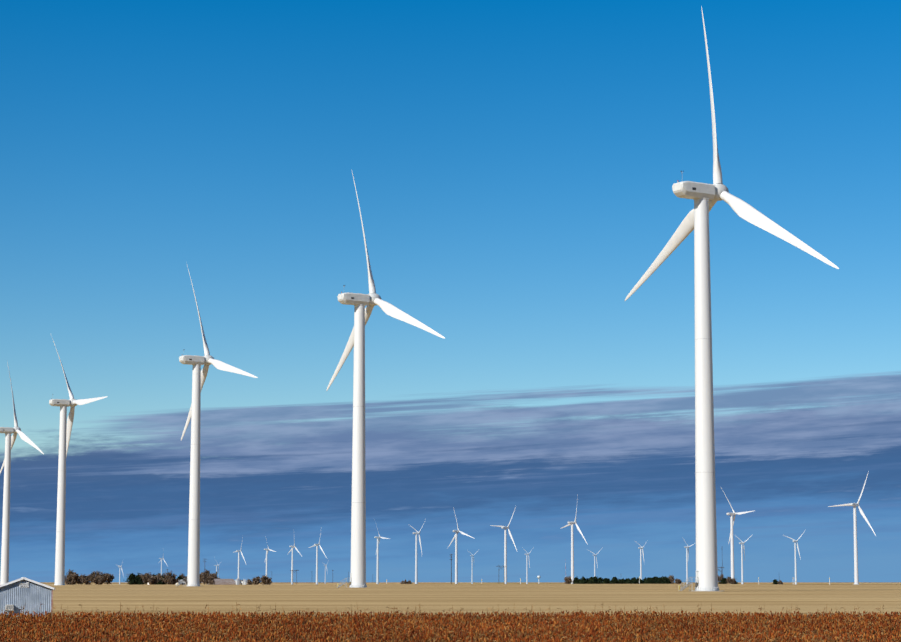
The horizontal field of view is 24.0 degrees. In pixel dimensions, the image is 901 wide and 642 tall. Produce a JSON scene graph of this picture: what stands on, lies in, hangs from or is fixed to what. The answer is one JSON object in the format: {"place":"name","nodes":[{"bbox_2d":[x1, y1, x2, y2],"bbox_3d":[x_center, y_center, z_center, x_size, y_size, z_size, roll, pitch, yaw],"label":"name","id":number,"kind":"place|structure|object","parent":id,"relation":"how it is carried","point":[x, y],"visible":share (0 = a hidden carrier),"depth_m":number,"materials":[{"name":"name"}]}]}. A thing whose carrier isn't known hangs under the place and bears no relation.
{"place":"outdoors","nodes":[
{"label":"outdoors","id":0,"kind":"place"},
{"bbox_2d":[0,602,900,641],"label":"crop field","id":1,"kind":"structure","parent":0,"point":[414,626],"depth_m":144.25,"materials":[{"name":"brown plant"}]},
{"bbox_2d":[0,0,900,581],"label":"sky","id":2,"kind":"structure","parent":0,"point":[515,165],"materials":[{"name":"blue"}]},
{"bbox_2d":[39,582,900,639],"bbox_3d":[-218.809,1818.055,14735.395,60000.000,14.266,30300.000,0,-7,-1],"label":"ground","id":3,"kind":"structure","parent":0,"point":[501,597],"depth_m":324.80,"materials":[{"name":"beige soil"}]},
{"bbox_2d":[0,362,43,584],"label":"wind turbine","id":4,"kind":"object","parent":3,"relation":"on","point":[6,465],"visible":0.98,"depth_m":1099.05,"materials":[{"name":"grey metal"}]},
{"bbox_2d":[0,577,54,617],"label":"metal shed","id":5,"kind":"structure","parent":3,"relation":"on","point":[17,595],"depth_m":182.70,"materials":[{"name":"grey metal"}]},
{"bbox_2d":[65,569,73,583],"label":"bare tree","id":6,"kind":"object","parent":3,"relation":"on","point":[70,572],"visible":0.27,"depth_m":1515.86,"materials":[{"name":"brown plant"}]},
{"bbox_2d":[65,572,78,584],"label":"bare tree","id":7,"kind":"object","parent":3,"relation":"on","point":[74,579],"visible":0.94,"depth_m":1501.72,"materials":[{"name":"brown plant"}]},
{"bbox_2d":[49,333,107,584],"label":"wind turbine","id":8,"kind":"object","parent":3,"relation":"on","point":[65,427],"visible":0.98,"depth_m":929.55,"materials":[{"name":"grey metal"}]},
{"bbox_2d":[76,574,83,583],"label":"bare tree","id":9,"kind":"object","parent":3,"relation":"on","point":[79,580],"visible":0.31,"depth_m":1508.46,"materials":[{"name":"brown plant"}]},
{"bbox_2d":[81,573,95,584],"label":"bare tree","id":10,"kind":"object","parent":3,"relation":"on","point":[87,580],"visible":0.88,"depth_m":1459.60,"materials":[{"name":"brown plant"}]},
{"bbox_2d":[92,576,104,584],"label":"bare tree","id":11,"kind":"object","parent":3,"relation":"on","point":[99,580],"visible":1,"depth_m":1456.85,"materials":[{"name":"brown plant"}]},
{"bbox_2d":[92,571,110,583],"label":"bare tree","id":12,"kind":"object","parent":3,"relation":"on","point":[106,577],"visible":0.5,"depth_m":1489.27,"materials":[{"name":"brown plant"}]},
{"bbox_2d":[101,572,113,584],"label":"bare tree","id":13,"kind":"object","parent":3,"relation":"on","point":[111,578],"visible":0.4,"depth_m":1499.78,"materials":[{"name":"brown plant"}]},
{"bbox_2d":[118,565,123,583],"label":"wind turbine","id":14,"kind":"object","parent":3,"relation":"on","point":[119,572],"visible":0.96,"depth_m":6634.13,"materials":[{"name":"grey metal"}]},
{"bbox_2d":[125,573,141,584],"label":"juniper tree","id":15,"kind":"object","parent":3,"relation":"on","point":[132,579],"visible":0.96,"depth_m":1456.80,"materials":[{"name":"green plant"}]},
{"bbox_2d":[135,573,144,584],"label":"bare tree","id":16,"kind":"object","parent":3,"relation":"on","point":[140,580],"visible":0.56,"depth_m":1549.20,"materials":[{"name":"brown plant"}]},
{"bbox_2d":[139,572,151,584],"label":"bare tree","id":17,"kind":"object","parent":3,"relation":"on","point":[145,576],"visible":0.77,"depth_m":1525.23,"materials":[{"name":"brown plant"}]},
{"bbox_2d":[147,573,162,584],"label":"bare tree","id":18,"kind":"object","parent":3,"relation":"on","point":[153,579],"visible":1,"depth_m":1492.79,"materials":[{"name":"brown plant"}]},
{"bbox_2d":[154,573,168,584],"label":"bare tree","id":19,"kind":"object","parent":3,"relation":"on","point":[161,581],"visible":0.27,"depth_m":1524.94,"materials":[{"name":"brown plant"}]},
{"bbox_2d":[163,570,178,584],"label":"bare tree","id":20,"kind":"object","parent":3,"relation":"on","point":[170,578],"visible":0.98,"depth_m":1471.41,"materials":[{"name":"brown plant"}]},
{"bbox_2d":[179,573,186,583],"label":"bare tree","id":21,"kind":"object","parent":3,"relation":"on","point":[183,576],"visible":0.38,"depth_m":1528.49,"materials":[{"name":"brown plant"}]},
{"bbox_2d":[200,569,211,583],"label":"bare tree","id":22,"kind":"object","parent":3,"relation":"on","point":[207,572],"visible":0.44,"depth_m":1542.69,"materials":[{"name":"brown plant"}]},
{"bbox_2d":[200,573,215,584],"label":"bare tree","id":23,"kind":"object","parent":3,"relation":"on","point":[209,579],"visible":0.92,"depth_m":1471.51,"materials":[{"name":"brown plant"}]},
{"bbox_2d":[176,266,257,585],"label":"wind turbine","id":24,"kind":"object","parent":3,"relation":"on","point":[199,375],"visible":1,"depth_m":748.60,"materials":[{"name":"grey metal"}]},
{"bbox_2d":[210,579,235,584],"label":"building","id":25,"kind":"structure","parent":3,"relation":"on","point":[225,582],"depth_m":1511.03,"materials":[{"name":"grey metal"}]},
{"bbox_2d":[235,578,241,584],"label":"grain bin","id":26,"kind":"object","parent":3,"relation":"on","point":[237,581],"visible":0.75,"depth_m":1527.81,"materials":[{"name":"grey metal"}]},
{"bbox_2d":[235,537,245,578],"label":"wind turbine","id":27,"kind":"object","parent":3,"relation":"on","point":[239,551],"visible":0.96,"depth_m":4658.99,"materials":[{"name":"grey metal"}]},
{"bbox_2d":[246,576,261,584],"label":"bare tree","id":28,"kind":"object","parent":3,"relation":"on","point":[255,581],"visible":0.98,"depth_m":1471.87,"materials":[{"name":"brown plant"}]},
{"bbox_2d":[260,574,270,584],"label":"bare tree","id":29,"kind":"object","parent":3,"relation":"on","point":[263,578],"visible":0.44,"depth_m":1526.05,"materials":[{"name":"brown plant"}]},
{"bbox_2d":[264,576,271,584],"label":"bare tree","id":30,"kind":"object","parent":3,"relation":"on","point":[268,581],"visible":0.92,"depth_m":1525.86,"materials":[{"name":"brown plant"}]},
{"bbox_2d":[264,540,275,584],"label":"wind turbine","id":31,"kind":"object","parent":3,"relation":"on","point":[268,549],"visible":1,"depth_m":4660.23,"materials":[{"name":"grey metal"}]},
{"bbox_2d":[289,540,301,584],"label":"wind turbine","id":32,"kind":"object","parent":3,"relation":"on","point":[292,561],"visible":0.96,"depth_m":4262.76,"materials":[{"name":"grey metal"}]},
{"bbox_2d":[309,533,326,583],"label":"wind turbine","id":33,"kind":"object","parent":3,"relation":"on","point":[316,545],"visible":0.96,"depth_m":4165.36,"materials":[{"name":"grey metal"}]},
{"bbox_2d":[374,525,389,583],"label":"wind turbine","id":34,"kind":"object","parent":3,"relation":"on","point":[377,570],"visible":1,"depth_m":3769.73,"materials":[{"name":"grey metal"}]},
{"bbox_2d":[326,173,444,587],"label":"wind turbine","id":35,"kind":"object","parent":3,"relation":"on","point":[360,302],"visible":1,"depth_m":585.77,"materials":[{"name":"grey metal"}]},
{"bbox_2d":[400,580,411,583],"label":"bush","id":36,"kind":"object","parent":3,"relation":"on","point":[405,582],"visible":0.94,"depth_m":2577.65,"materials":[{"name":"brown plant"}]},
{"bbox_2d":[408,519,425,583],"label":"wind turbine","id":37,"kind":"object","parent":3,"relation":"on","point":[416,567],"visible":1,"depth_m":3374.53,"materials":[{"name":"grey metal"}]},
{"bbox_2d":[450,554,452,583],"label":"utility pole","id":38,"kind":"object","parent":3,"relation":"on","point":[451,559],"visible":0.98,"depth_m":1029.03,"materials":[{"name":"brown wood"}]},
{"bbox_2d":[447,507,474,583],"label":"wind turbine","id":39,"kind":"object","parent":3,"relation":"on","point":[456,556],"visible":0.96,"depth_m":3126.99,"materials":[{"name":"grey metal"}]},
{"bbox_2d":[467,550,476,583],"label":"wind turbine","id":40,"kind":"object","parent":3,"relation":"on","point":[472,568],"visible":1,"depth_m":6452.36,"materials":[{"name":"grey metal"}]},
{"bbox_2d":[490,507,516,583],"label":"wind turbine","id":41,"kind":"object","parent":3,"relation":"on","point":[505,550],"visible":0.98,"depth_m":2979.91,"materials":[{"name":"grey metal"}]},
{"bbox_2d":[525,551,530,583],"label":"wind turbine","id":42,"kind":"object","parent":3,"relation":"on","point":[527,558],"visible":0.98,"depth_m":5562.19,"materials":[{"name":"grey metal"}]},
{"bbox_2d":[564,576,572,583],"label":"bare tree","id":43,"kind":"object","parent":3,"relation":"on","point":[568,580],"visible":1,"depth_m":2035.65,"materials":[{"name":"brown plant"}]},
{"bbox_2d":[560,494,587,583],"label":"wind turbine","id":44,"kind":"object","parent":3,"relation":"on","point":[572,549],"visible":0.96,"depth_m":2722.29,"materials":[{"name":"grey metal"}]},
{"bbox_2d":[573,577,580,583],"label":"tree","id":45,"kind":"object","parent":3,"relation":"on","point":[575,580],"visible":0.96,"depth_m":2152.92,"materials":[{"name":"green plant"}]},
{"bbox_2d":[588,550,599,576],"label":"wind turbine","id":46,"kind":"object","parent":3,"relation":"on","point":[594,555],"visible":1,"depth_m":5963.72,"materials":[{"name":"grey metal"}]},
{"bbox_2d":[601,578,609,583],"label":"tree","id":47,"kind":"object","parent":3,"relation":"on","point":[605,581],"visible":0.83,"depth_m":2099.63,"materials":[{"name":"green plant"}]},
{"bbox_2d":[610,577,618,583],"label":"tree","id":48,"kind":"object","parent":3,"relation":"on","point":[615,580],"visible":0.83,"depth_m":2099.46,"materials":[{"name":"green plant"}]},
{"bbox_2d":[630,577,636,583],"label":"tree","id":49,"kind":"object","parent":3,"relation":"on","point":[633,580],"visible":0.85,"depth_m":2121.23,"materials":[{"name":"green plant"}]},
{"bbox_2d":[638,540,647,579],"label":"wind turbine","id":50,"kind":"object","parent":3,"relation":"on","point":[641,547],"visible":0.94,"depth_m":4970.94,"materials":[{"name":"grey metal"}]},
{"bbox_2d":[647,578,653,583],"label":"tree","id":51,"kind":"object","parent":3,"relation":"on","point":[650,581],"visible":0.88,"depth_m":2020.76,"materials":[{"name":"green plant"}]},
{"bbox_2d":[656,577,663,583],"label":"tree","id":52,"kind":"object","parent":3,"relation":"on","point":[660,580],"visible":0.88,"depth_m":2033.12,"materials":[{"name":"green plant"}]},
{"bbox_2d":[664,577,670,583],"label":"tree","id":53,"kind":"object","parent":3,"relation":"on","point":[667,580],"visible":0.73,"depth_m":2047.83,"materials":[{"name":"green plant"}]},
{"bbox_2d":[669,575,674,583],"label":"bare tree","id":54,"kind":"object","parent":3,"relation":"on","point":[672,581],"visible":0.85,"depth_m":2083.66,"materials":[{"name":"brown plant"}]},
{"bbox_2d":[675,578,681,583],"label":"bush","id":55,"kind":"object","parent":3,"relation":"on","point":[678,581],"visible":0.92,"depth_m":2063.97,"materials":[{"name":"brown plant"}]},
{"bbox_2d":[682,537,694,583],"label":"wind turbine","id":56,"kind":"object","parent":3,"relation":"on","point":[686,547],"visible":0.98,"depth_m":4971.95,"materials":[{"name":"grey metal"}]},
{"bbox_2d":[719,577,727,583],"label":"juniper tree","id":57,"kind":"object","parent":3,"relation":"on","point":[723,580],"visible":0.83,"depth_m":2086.13,"materials":[{"name":"green plant"}]},
{"bbox_2d":[726,577,735,583],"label":"bare tree","id":58,"kind":"object","parent":3,"relation":"on","point":[728,579],"visible":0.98,"depth_m":2108.05,"materials":[{"name":"brown plant"}]},
{"bbox_2d":[625,6,838,590],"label":"wind turbine","id":59,"kind":"object","parent":3,"relation":"on","point":[705,197],"visible":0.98,"depth_m":421.29,"materials":[{"name":"grey metal"}]},
{"bbox_2d":[721,488,754,578],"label":"wind turbine","id":60,"kind":"object","parent":3,"relation":"on","point":[732,517],"visible":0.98,"depth_m":2387.85,"materials":[{"name":"grey metal"}]},
{"bbox_2d":[736,534,752,583],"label":"wind turbine","id":61,"kind":"object","parent":3,"relation":"on","point":[742,550],"visible":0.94,"depth_m":4477.10,"materials":[{"name":"grey metal"}]},
{"bbox_2d":[786,531,804,583],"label":"wind turbine","id":62,"kind":"object","parent":3,"relation":"on","point":[795,541],"visible":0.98,"depth_m":4280.52,"materials":[{"name":"grey metal"}]},
{"bbox_2d":[828,471,875,584],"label":"wind turbine","id":63,"kind":"object","parent":3,"relation":"on","point":[856,579],"visible":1,"depth_m":2140.77,"materials":[{"name":"grey metal"}]}
]}

